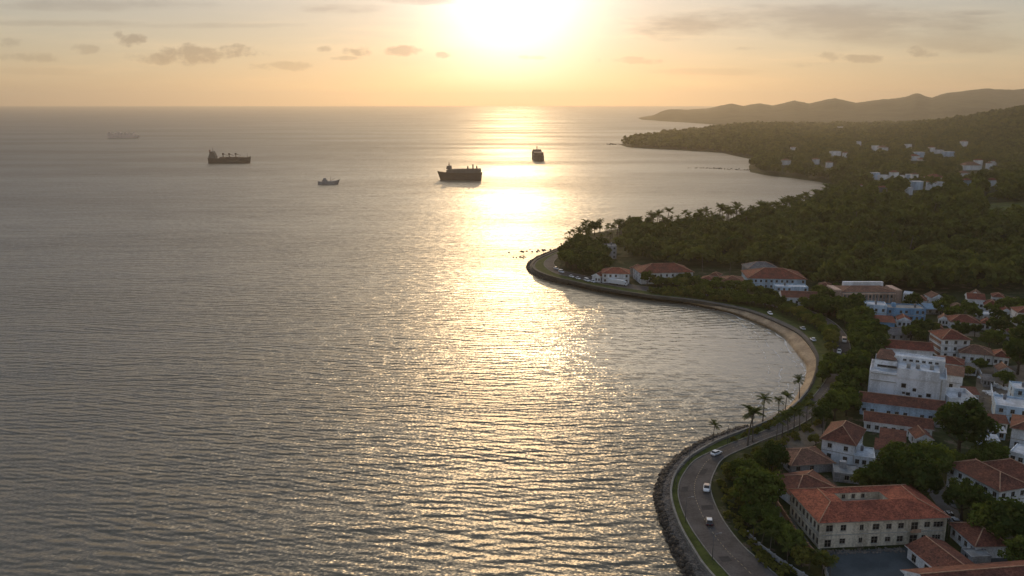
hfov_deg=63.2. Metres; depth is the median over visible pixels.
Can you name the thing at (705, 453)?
kerb
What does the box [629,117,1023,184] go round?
valley woods
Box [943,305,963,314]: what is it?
broadleaf tree
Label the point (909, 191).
distant house
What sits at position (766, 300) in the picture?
broadleaf tree
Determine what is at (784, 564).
shrub
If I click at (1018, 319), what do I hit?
broadleaf tree
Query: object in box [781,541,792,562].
palm tree
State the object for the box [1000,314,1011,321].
broadleaf tree
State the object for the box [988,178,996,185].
distant house
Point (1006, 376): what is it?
broadleaf tree
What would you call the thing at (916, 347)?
red hall
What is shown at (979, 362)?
broadleaf tree
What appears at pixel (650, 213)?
palm tree
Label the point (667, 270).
point hall
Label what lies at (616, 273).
point house
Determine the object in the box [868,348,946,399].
white block
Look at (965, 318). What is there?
villa
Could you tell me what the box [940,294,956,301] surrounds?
broadleaf tree
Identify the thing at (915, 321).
broadleaf tree
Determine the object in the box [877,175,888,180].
distant house
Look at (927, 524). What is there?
window
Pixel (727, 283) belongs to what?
broadleaf tree
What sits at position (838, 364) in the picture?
broadleaf tree
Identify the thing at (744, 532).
shrub
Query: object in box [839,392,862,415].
broadleaf tree
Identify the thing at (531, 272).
wall foot stones
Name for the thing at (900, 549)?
hedge
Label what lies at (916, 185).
distant house
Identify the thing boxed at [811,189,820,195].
palm tree
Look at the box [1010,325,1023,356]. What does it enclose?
broadleaf tree
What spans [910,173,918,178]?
distant house
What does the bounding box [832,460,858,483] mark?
flat garage
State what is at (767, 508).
broadleaf tree
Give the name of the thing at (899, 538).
window
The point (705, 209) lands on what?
palm tree
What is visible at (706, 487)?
moving car
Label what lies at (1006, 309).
house
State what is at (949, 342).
tower house
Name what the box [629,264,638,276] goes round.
house
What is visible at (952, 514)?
parked car
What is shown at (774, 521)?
broadleaf tree
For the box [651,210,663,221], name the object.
palm tree
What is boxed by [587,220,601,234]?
tall tree
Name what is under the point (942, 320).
house
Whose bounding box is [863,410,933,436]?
row house
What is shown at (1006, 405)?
blue white house
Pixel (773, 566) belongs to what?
shrub
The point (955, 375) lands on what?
terrace house
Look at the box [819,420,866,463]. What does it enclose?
corner house
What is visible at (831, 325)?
broadleaf tree
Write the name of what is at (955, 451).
broadleaf tree
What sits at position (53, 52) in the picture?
sky
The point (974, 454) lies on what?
broadleaf tree
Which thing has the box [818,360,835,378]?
broadleaf tree
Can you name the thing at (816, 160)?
distant house
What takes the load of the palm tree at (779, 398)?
on the footpath
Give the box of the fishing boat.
[318,178,339,184]
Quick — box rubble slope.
[661,410,782,575]
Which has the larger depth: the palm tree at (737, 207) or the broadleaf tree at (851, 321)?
the palm tree at (737, 207)
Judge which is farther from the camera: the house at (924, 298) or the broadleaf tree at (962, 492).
the house at (924, 298)
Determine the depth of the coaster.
1584.04 m
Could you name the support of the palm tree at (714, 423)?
on the rubble slope
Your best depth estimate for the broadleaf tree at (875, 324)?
371.68 m
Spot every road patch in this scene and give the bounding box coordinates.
[681,486,688,491]
[698,469,707,474]
[701,505,713,509]
[719,556,731,561]
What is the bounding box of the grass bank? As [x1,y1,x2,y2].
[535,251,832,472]
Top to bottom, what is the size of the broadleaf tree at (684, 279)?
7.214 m
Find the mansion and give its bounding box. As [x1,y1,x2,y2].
[946,458,1023,502]
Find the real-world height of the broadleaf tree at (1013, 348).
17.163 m
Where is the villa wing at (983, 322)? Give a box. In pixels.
[980,317,990,329]
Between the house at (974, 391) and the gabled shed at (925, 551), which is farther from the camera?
the house at (974, 391)
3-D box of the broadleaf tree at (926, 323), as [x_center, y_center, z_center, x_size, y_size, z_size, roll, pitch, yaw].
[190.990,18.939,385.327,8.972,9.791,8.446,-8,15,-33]
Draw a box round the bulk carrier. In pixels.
[208,147,250,162]
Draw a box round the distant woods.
[621,105,1023,143]
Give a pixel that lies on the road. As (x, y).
(738, 551)
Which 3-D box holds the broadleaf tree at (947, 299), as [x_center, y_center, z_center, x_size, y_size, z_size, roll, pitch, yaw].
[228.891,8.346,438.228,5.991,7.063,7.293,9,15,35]
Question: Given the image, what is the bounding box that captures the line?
[694,389,826,568]
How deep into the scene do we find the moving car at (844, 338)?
378.43 m
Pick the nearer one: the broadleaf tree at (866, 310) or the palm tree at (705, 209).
the broadleaf tree at (866, 310)
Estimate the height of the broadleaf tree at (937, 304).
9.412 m
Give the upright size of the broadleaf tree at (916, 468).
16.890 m
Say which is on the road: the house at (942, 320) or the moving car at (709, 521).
the moving car at (709, 521)
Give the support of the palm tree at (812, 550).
on the ground at (916, 106)
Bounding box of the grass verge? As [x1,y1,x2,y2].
[672,473,728,575]
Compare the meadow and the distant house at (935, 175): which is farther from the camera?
the distant house at (935, 175)
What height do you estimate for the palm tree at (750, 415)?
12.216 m
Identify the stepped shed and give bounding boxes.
[976,434,1000,444]
[987,413,1008,431]
[988,426,1006,439]
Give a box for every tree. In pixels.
[559,243,574,249]
[559,249,570,267]
[561,250,581,270]
[567,238,578,243]
[570,234,582,240]
[577,225,586,234]
[580,235,592,240]
[585,230,594,235]
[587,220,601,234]
[589,261,603,272]
[590,252,613,267]
[596,237,609,243]
[597,245,611,253]
[609,223,616,242]
[640,270,654,285]
[646,210,654,216]
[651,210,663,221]
[658,277,667,286]
[660,218,672,225]
[662,207,673,215]
[677,277,687,281]
[681,272,693,277]
[681,291,691,296]
[692,291,702,297]
[696,249,707,271]
[702,206,710,213]
[703,280,711,285]
[708,419,721,440]
[711,277,724,288]
[712,279,724,287]
[716,202,725,213]
[720,462,738,475]
[722,205,732,220]
[723,208,731,219]
[724,280,734,287]
[727,485,742,504]
[728,280,740,288]
[728,457,760,484]
[730,463,786,503]
[731,204,742,215]
[738,502,762,526]
[741,212,751,220]
[741,282,755,291]
[741,404,766,445]
[744,406,755,441]
[748,519,761,543]
[749,450,773,469]
[754,499,781,518]
[755,393,772,421]
[756,201,766,206]
[756,440,790,471]
[758,527,767,544]
[759,295,770,307]
[760,293,771,306]
[760,515,793,544]
[762,288,774,293]
[764,528,779,550]
[765,201,774,208]
[769,297,778,308]
[770,201,781,209]
[771,415,786,439]
[772,396,784,416]
[772,523,805,555]
[773,295,786,308]
[775,410,792,437]
[780,303,793,314]
[781,390,795,410]
[781,409,793,433]
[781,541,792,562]
[784,300,797,312]
[784,306,794,316]
[786,405,800,429]
[790,544,814,566]
[792,305,805,320]
[792,374,805,397]
[792,539,808,565]
[793,405,805,429]
[796,194,805,199]
[797,296,810,306]
[800,313,810,323]
[801,399,814,422]
[806,548,818,569]
[807,433,821,445]
[808,317,821,328]
[808,400,817,422]
[809,293,820,301]
[809,403,832,427]
[810,313,826,322]
[810,550,838,568]
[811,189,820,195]
[811,284,825,290]
[815,550,829,574]
[816,321,826,326]
[816,369,830,381]
[817,388,851,420]
[818,287,835,296]
[818,294,838,315]
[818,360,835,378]
[820,304,832,316]
[821,323,840,331]
[821,326,840,340]
[822,353,835,360]
[823,328,840,340]
[824,333,839,343]
[824,341,838,351]
[824,558,835,575]
[828,354,856,374]
[828,381,843,392]
[834,297,853,319]
[836,308,857,325]
[838,380,863,393]
[839,386,862,398]
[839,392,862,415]
[840,348,870,361]
[845,319,868,330]
[845,345,869,357]
[846,299,866,308]
[847,321,871,328]
[847,326,871,334]
[847,330,867,344]
[847,366,869,390]
[848,293,865,301]
[848,353,870,385]
[849,333,874,346]
[849,468,879,485]
[851,305,876,316]
[854,341,869,349]
[858,313,875,319]
[860,456,901,485]
[863,319,890,332]
[863,343,881,359]
[864,332,890,347]
[868,329,890,338]
[875,440,908,458]
[880,446,945,489]
[901,324,922,340]
[903,292,923,303]
[907,439,959,472]
[911,319,919,324]
[912,473,944,496]
[914,330,927,341]
[918,319,935,328]
[920,326,930,340]
[931,320,940,329]
[932,299,949,313]
[933,397,1002,454]
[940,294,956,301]
[941,297,952,302]
[941,477,988,519]
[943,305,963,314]
[948,449,967,460]
[950,320,970,333]
[956,299,978,311]
[962,448,991,460]
[963,365,975,377]
[965,487,992,508]
[966,306,982,316]
[967,501,1013,539]
[970,323,982,336]
[971,357,988,367]
[971,439,1010,460]
[978,329,1005,347]
[982,302,998,309]
[984,496,1023,537]
[985,316,1005,329]
[989,307,1006,317]
[992,370,1016,386]
[993,329,1006,343]
[994,298,1012,308]
[996,320,1015,333]
[997,534,1023,560]
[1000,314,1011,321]
[1002,336,1023,374]
[1008,296,1023,306]
[1010,314,1023,325]
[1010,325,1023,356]
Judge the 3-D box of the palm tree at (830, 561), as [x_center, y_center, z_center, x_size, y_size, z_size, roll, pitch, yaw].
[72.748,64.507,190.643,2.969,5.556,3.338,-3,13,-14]
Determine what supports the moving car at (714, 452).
on the road
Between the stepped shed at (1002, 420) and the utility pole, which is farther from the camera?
the stepped shed at (1002, 420)
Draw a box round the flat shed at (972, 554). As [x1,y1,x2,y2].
[961,547,991,563]
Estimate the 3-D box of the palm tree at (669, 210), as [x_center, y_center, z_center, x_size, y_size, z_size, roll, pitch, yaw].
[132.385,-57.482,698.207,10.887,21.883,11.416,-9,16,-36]
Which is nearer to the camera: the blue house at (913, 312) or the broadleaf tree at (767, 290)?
the blue house at (913, 312)
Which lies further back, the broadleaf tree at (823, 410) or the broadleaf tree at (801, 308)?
the broadleaf tree at (801, 308)
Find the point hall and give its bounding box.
[632,263,693,283]
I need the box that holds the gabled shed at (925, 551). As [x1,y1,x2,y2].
[904,535,974,567]
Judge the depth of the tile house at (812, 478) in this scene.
229.66 m
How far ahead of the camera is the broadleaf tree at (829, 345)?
362.40 m
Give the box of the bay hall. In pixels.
[741,267,807,288]
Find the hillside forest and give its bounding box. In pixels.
[613,169,1023,288]
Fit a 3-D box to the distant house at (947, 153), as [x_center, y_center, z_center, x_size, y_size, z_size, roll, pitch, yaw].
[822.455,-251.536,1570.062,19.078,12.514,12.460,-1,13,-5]
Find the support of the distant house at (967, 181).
on the ground at (916, 106)
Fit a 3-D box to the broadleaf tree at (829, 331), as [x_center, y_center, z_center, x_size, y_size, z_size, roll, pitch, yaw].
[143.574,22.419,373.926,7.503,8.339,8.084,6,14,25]
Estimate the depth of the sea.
380.10 m
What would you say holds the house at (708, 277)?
on the ground at (916, 106)
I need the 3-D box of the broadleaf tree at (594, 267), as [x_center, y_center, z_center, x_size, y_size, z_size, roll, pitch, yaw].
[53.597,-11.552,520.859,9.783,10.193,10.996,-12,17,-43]
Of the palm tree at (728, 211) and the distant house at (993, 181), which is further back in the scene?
the distant house at (993, 181)
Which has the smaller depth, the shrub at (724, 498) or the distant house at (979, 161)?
the shrub at (724, 498)
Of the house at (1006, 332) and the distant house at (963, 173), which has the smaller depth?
the house at (1006, 332)
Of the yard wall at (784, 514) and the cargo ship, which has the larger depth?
the cargo ship
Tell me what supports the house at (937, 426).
on the ground at (916, 106)
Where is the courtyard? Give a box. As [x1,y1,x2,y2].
[827,547,918,575]
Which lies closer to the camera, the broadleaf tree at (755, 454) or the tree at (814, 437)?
the broadleaf tree at (755, 454)
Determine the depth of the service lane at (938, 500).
225.87 m
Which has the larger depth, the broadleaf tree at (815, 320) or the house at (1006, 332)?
the broadleaf tree at (815, 320)
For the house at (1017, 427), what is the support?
on the ground at (916, 106)
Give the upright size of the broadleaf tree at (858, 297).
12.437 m
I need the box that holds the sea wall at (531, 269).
[529,249,683,302]
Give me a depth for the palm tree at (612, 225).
640.71 m
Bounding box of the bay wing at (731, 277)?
[718,275,743,289]
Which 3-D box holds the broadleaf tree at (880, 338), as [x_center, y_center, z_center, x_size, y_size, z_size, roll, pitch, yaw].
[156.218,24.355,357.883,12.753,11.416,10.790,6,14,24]
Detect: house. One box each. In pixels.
[591,271,601,281]
[601,267,629,283]
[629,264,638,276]
[701,275,713,280]
[710,271,721,276]
[773,282,807,295]
[777,469,836,503]
[778,290,816,304]
[781,159,790,164]
[782,446,835,472]
[812,158,819,163]
[818,282,831,286]
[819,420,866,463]
[825,161,833,167]
[829,151,840,155]
[859,391,945,418]
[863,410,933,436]
[864,300,886,314]
[870,172,879,179]
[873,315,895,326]
[874,437,899,458]
[877,145,888,150]
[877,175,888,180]
[878,186,886,191]
[879,427,906,442]
[886,302,925,320]
[888,327,911,339]
[889,170,898,176]
[895,314,911,326]
[900,560,1023,575]
[902,291,912,301]
[904,187,912,194]
[908,425,934,443]
[910,154,919,160]
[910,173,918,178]
[910,181,923,189]
[914,152,924,156]
[916,295,926,303]
[923,174,942,178]
[924,291,941,302]
[925,181,936,189]
[928,328,972,356]
[933,150,943,153]
[933,414,943,427]
[934,355,964,366]
[938,313,947,325]
[941,151,954,156]
[945,364,964,387]
[945,387,976,413]
[948,522,1005,557]
[958,162,981,169]
[958,344,994,364]
[959,171,969,175]
[960,140,967,146]
[960,386,980,398]
[963,178,970,185]
[964,292,985,308]
[965,362,977,375]
[973,159,982,164]
[975,309,998,319]
[980,373,995,386]
[983,299,994,310]
[985,162,992,169]
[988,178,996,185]
[990,292,1004,299]
[991,394,1023,422]
[992,349,1010,365]
[993,362,1014,377]
[999,306,1010,316]
[1004,328,1009,340]
[1007,381,1023,397]
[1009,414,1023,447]
[1009,443,1023,463]
[1010,306,1023,325]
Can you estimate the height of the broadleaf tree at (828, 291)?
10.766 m
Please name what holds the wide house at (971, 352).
on the ground at (916, 106)
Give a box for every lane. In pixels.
[781,421,825,447]
[928,480,1014,561]
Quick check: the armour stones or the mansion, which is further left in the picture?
the armour stones
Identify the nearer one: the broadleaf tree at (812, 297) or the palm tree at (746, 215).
the broadleaf tree at (812, 297)
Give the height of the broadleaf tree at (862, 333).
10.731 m
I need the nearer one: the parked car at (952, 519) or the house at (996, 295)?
the parked car at (952, 519)
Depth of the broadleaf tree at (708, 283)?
480.00 m
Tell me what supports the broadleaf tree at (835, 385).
on the ground at (916, 106)
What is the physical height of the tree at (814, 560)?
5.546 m
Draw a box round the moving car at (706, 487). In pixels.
[703,483,709,491]
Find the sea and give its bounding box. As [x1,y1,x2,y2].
[0,106,828,575]
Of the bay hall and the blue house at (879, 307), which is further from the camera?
the bay hall
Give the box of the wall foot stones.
[526,248,603,291]
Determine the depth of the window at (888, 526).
204.69 m
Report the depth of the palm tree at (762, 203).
701.10 m
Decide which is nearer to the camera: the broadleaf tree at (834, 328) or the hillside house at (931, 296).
the broadleaf tree at (834, 328)
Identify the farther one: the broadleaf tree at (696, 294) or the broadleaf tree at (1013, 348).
the broadleaf tree at (696, 294)
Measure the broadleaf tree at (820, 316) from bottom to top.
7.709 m
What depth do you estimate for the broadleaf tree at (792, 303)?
428.74 m
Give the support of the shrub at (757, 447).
on the ground at (916, 106)
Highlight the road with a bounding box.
[544,254,849,575]
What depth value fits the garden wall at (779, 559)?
198.51 m
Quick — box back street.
[961,331,1006,339]
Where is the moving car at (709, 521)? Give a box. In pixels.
[705,517,712,525]
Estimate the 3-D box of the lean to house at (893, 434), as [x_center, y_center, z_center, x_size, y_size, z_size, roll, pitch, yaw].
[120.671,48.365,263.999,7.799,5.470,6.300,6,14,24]
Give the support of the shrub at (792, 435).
on the ground at (916, 106)
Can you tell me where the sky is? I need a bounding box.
[0,0,1023,105]
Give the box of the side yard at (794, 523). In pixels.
[776,506,811,545]
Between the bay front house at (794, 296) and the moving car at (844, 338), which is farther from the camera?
the bay front house at (794, 296)
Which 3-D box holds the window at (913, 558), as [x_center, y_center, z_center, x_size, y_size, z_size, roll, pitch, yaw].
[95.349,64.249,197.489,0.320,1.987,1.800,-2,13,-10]
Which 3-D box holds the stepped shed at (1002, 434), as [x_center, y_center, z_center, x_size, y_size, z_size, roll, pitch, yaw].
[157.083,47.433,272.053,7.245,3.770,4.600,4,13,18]
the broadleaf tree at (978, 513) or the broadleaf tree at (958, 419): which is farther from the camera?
the broadleaf tree at (958, 419)
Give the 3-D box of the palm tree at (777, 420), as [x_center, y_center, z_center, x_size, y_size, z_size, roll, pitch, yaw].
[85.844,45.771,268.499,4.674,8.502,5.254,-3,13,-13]
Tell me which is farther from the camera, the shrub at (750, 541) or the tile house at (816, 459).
the tile house at (816, 459)
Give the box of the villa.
[946,314,981,327]
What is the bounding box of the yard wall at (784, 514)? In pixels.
[775,500,816,551]
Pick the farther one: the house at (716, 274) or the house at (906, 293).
the house at (716, 274)
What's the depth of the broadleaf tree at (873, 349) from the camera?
342.68 m
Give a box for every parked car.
[944,511,955,519]
[950,517,959,521]
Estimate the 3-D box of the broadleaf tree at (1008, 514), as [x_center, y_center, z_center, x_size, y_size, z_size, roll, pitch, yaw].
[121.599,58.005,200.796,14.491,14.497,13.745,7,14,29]
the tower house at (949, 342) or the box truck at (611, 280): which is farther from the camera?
the box truck at (611, 280)
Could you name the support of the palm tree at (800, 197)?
on the ground at (916, 106)
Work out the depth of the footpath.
420.73 m
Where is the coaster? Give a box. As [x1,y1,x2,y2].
[532,149,543,161]
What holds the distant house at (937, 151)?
on the ground at (916, 106)
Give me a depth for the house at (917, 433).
264.54 m
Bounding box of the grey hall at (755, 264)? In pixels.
[741,261,777,269]
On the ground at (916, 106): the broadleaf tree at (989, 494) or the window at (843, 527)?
the broadleaf tree at (989, 494)
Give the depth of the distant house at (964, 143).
1745.95 m
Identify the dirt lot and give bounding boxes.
[976,365,1023,413]
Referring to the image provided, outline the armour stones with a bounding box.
[652,424,748,575]
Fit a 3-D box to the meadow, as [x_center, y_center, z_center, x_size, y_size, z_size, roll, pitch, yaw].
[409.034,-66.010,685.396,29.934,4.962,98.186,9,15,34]
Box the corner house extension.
[853,443,874,467]
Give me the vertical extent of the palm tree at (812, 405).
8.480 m
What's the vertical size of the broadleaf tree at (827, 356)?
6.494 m
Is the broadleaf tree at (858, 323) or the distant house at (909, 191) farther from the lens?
the distant house at (909, 191)
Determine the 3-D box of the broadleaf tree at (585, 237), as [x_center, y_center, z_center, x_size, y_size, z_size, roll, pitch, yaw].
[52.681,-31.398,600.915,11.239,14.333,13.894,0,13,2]
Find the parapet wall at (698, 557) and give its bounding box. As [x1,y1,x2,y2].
[670,389,808,575]
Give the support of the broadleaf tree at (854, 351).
on the ground at (916, 106)
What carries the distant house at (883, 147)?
on the ground at (916, 106)
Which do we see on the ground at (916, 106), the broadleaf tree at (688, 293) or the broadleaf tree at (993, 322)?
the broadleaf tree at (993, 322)
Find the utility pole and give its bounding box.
[947,509,953,538]
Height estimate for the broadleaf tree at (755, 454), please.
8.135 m
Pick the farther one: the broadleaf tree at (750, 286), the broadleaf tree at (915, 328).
the broadleaf tree at (750, 286)
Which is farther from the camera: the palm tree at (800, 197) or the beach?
the palm tree at (800, 197)
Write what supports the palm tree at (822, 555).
on the ground at (916, 106)
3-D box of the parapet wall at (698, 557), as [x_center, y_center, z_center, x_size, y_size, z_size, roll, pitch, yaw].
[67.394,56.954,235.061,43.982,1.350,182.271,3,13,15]
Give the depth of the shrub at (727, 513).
218.78 m
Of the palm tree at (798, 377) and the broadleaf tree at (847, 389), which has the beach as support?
the palm tree at (798, 377)
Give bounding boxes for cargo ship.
[437,164,481,180]
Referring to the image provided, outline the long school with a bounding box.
[827,281,901,303]
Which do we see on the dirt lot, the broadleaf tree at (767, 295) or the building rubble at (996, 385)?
the building rubble at (996, 385)
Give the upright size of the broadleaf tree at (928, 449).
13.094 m
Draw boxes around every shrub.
[721,494,733,504]
[723,510,735,518]
[740,529,752,536]
[747,538,757,546]
[750,445,761,453]
[752,545,762,551]
[755,553,766,558]
[763,551,771,557]
[770,563,780,570]
[775,566,789,575]
[777,561,788,569]
[780,436,789,444]
[784,566,797,573]
[786,433,798,439]
[801,423,808,428]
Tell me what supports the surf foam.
on the sea
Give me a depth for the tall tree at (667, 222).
691.20 m
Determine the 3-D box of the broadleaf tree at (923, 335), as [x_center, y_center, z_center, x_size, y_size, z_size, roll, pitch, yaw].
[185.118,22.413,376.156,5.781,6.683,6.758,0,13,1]
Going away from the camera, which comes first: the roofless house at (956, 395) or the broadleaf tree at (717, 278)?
the roofless house at (956, 395)
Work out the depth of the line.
244.55 m
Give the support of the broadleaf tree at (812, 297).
on the ground at (916, 106)
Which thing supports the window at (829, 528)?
in the courtyard building
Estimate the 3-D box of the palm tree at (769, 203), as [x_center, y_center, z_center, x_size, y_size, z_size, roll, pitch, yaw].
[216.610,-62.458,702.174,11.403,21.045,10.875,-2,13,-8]
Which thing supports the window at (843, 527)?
in the courtyard building
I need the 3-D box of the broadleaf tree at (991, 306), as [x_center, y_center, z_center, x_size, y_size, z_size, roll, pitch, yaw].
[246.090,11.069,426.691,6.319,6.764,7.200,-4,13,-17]
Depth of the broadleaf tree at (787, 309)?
421.48 m
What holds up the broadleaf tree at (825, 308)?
on the ground at (916, 106)
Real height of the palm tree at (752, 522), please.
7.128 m
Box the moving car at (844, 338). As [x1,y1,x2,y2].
[842,336,846,342]
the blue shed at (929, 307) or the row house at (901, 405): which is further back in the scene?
the blue shed at (929, 307)
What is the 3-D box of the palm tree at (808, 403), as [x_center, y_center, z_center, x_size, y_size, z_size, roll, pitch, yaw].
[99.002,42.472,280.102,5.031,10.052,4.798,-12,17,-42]
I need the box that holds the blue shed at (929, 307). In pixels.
[920,303,946,314]
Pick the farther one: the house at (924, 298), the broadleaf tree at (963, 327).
the house at (924, 298)
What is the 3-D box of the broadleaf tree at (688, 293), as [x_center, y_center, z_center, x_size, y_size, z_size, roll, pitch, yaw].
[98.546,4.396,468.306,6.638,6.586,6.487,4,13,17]
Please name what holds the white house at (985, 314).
on the ground at (916, 106)
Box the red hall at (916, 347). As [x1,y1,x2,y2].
[884,339,934,355]
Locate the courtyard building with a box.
[788,484,950,548]
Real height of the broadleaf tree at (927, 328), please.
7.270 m
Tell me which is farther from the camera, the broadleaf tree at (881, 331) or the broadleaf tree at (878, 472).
the broadleaf tree at (881, 331)
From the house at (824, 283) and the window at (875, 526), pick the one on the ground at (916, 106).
the house at (824, 283)
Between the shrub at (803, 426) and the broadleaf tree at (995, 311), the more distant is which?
the broadleaf tree at (995, 311)
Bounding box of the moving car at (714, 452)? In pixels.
[710,449,721,455]
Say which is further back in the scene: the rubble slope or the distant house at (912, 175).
the distant house at (912, 175)
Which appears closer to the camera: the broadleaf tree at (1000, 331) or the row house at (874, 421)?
the row house at (874, 421)
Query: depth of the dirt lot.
321.43 m
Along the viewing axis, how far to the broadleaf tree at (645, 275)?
491.79 m
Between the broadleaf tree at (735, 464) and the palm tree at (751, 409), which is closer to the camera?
the broadleaf tree at (735, 464)
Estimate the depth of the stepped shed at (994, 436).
264.82 m
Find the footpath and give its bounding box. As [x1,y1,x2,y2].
[533,251,818,472]
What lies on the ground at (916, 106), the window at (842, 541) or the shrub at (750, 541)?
the shrub at (750, 541)
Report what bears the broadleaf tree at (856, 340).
on the ground at (916, 106)
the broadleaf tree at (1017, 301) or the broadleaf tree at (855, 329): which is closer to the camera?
the broadleaf tree at (855, 329)
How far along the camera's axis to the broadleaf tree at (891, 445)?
242.31 m
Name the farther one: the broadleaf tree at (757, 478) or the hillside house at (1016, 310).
the hillside house at (1016, 310)
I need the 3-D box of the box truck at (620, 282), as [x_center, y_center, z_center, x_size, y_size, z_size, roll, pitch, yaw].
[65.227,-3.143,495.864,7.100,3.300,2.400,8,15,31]
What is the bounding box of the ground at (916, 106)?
[554,88,1023,575]
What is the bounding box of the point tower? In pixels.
[604,242,616,258]
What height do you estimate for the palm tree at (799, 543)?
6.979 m
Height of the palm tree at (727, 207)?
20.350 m
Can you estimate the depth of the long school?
443.37 m
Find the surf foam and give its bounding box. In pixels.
[683,306,805,414]
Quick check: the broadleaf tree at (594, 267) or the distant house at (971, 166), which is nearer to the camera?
the broadleaf tree at (594, 267)
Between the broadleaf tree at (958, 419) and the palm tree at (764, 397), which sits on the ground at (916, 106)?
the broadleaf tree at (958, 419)
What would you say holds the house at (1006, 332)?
on the ground at (916, 106)
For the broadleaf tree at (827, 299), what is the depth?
424.41 m
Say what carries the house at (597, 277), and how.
on the ground at (916, 106)
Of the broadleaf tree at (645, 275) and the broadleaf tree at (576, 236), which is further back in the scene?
the broadleaf tree at (576, 236)
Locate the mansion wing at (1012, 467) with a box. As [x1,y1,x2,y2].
[982,457,1023,481]
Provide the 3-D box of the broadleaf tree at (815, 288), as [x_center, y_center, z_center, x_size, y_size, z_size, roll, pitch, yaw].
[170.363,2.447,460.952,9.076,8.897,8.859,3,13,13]
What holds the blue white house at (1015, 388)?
on the ground at (916, 106)
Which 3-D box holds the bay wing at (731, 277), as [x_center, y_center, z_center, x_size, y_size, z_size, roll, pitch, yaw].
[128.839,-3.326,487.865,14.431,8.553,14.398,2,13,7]
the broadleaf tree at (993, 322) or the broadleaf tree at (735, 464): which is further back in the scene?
the broadleaf tree at (993, 322)
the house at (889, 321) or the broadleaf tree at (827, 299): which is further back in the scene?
the broadleaf tree at (827, 299)
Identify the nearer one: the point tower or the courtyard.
the courtyard
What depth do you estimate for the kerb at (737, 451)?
251.01 m
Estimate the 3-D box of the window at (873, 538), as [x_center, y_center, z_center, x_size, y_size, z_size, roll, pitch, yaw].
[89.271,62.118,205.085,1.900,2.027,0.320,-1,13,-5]
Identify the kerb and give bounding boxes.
[544,253,833,575]
[553,257,850,575]
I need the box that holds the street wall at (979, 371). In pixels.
[977,367,992,399]
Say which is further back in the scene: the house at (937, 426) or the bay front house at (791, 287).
the bay front house at (791, 287)
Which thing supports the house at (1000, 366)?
on the dirt lot
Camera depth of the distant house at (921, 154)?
1559.26 m
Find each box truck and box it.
[608,278,618,284]
[615,279,627,285]
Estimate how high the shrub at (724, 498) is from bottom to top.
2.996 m
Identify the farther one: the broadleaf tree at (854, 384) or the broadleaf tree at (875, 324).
the broadleaf tree at (875, 324)
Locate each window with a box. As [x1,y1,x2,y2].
[824,540,830,547]
[825,525,832,532]
[839,538,844,544]
[840,525,845,531]
[871,536,877,543]
[872,524,879,530]
[886,524,891,529]
[896,536,902,542]
[898,523,903,528]
[909,535,916,542]
[910,554,915,564]
[911,522,917,529]
[924,522,929,527]
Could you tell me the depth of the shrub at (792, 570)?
193.07 m
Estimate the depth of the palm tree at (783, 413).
270.52 m
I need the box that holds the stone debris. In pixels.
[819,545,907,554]
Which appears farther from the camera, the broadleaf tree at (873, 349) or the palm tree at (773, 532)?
the broadleaf tree at (873, 349)
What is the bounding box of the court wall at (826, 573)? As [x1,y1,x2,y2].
[823,564,828,575]
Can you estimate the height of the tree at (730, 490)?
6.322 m
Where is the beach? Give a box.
[684,302,815,409]
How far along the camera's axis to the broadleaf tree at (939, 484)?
222.58 m
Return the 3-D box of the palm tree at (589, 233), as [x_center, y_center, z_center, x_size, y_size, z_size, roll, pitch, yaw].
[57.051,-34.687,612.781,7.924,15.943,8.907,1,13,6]
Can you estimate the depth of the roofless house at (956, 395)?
295.05 m
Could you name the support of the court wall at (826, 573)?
on the ground at (916, 106)
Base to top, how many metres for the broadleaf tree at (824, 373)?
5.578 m
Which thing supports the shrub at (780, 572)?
on the ground at (916, 106)
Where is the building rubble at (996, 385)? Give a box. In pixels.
[977,375,1007,395]
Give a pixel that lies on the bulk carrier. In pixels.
(213, 157)
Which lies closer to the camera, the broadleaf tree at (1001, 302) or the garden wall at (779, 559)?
the garden wall at (779, 559)
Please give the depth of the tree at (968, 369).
329.32 m
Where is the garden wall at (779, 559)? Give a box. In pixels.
[746,530,807,575]
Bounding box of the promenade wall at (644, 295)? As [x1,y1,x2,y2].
[532,250,817,389]
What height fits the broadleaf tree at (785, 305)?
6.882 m
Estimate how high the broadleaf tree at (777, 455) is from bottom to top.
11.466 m
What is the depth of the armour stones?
227.92 m
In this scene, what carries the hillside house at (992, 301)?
on the ground at (916, 106)
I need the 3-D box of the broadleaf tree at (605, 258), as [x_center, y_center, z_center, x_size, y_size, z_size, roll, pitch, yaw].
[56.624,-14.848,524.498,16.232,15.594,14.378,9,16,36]
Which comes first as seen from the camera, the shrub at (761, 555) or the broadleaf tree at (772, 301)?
the shrub at (761, 555)
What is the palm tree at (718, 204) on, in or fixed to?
on the ground at (916, 106)
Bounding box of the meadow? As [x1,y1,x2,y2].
[990,200,1023,214]
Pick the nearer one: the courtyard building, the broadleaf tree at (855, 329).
the courtyard building
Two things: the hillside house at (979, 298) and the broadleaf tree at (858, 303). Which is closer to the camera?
the broadleaf tree at (858, 303)
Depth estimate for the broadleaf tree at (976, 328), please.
386.22 m

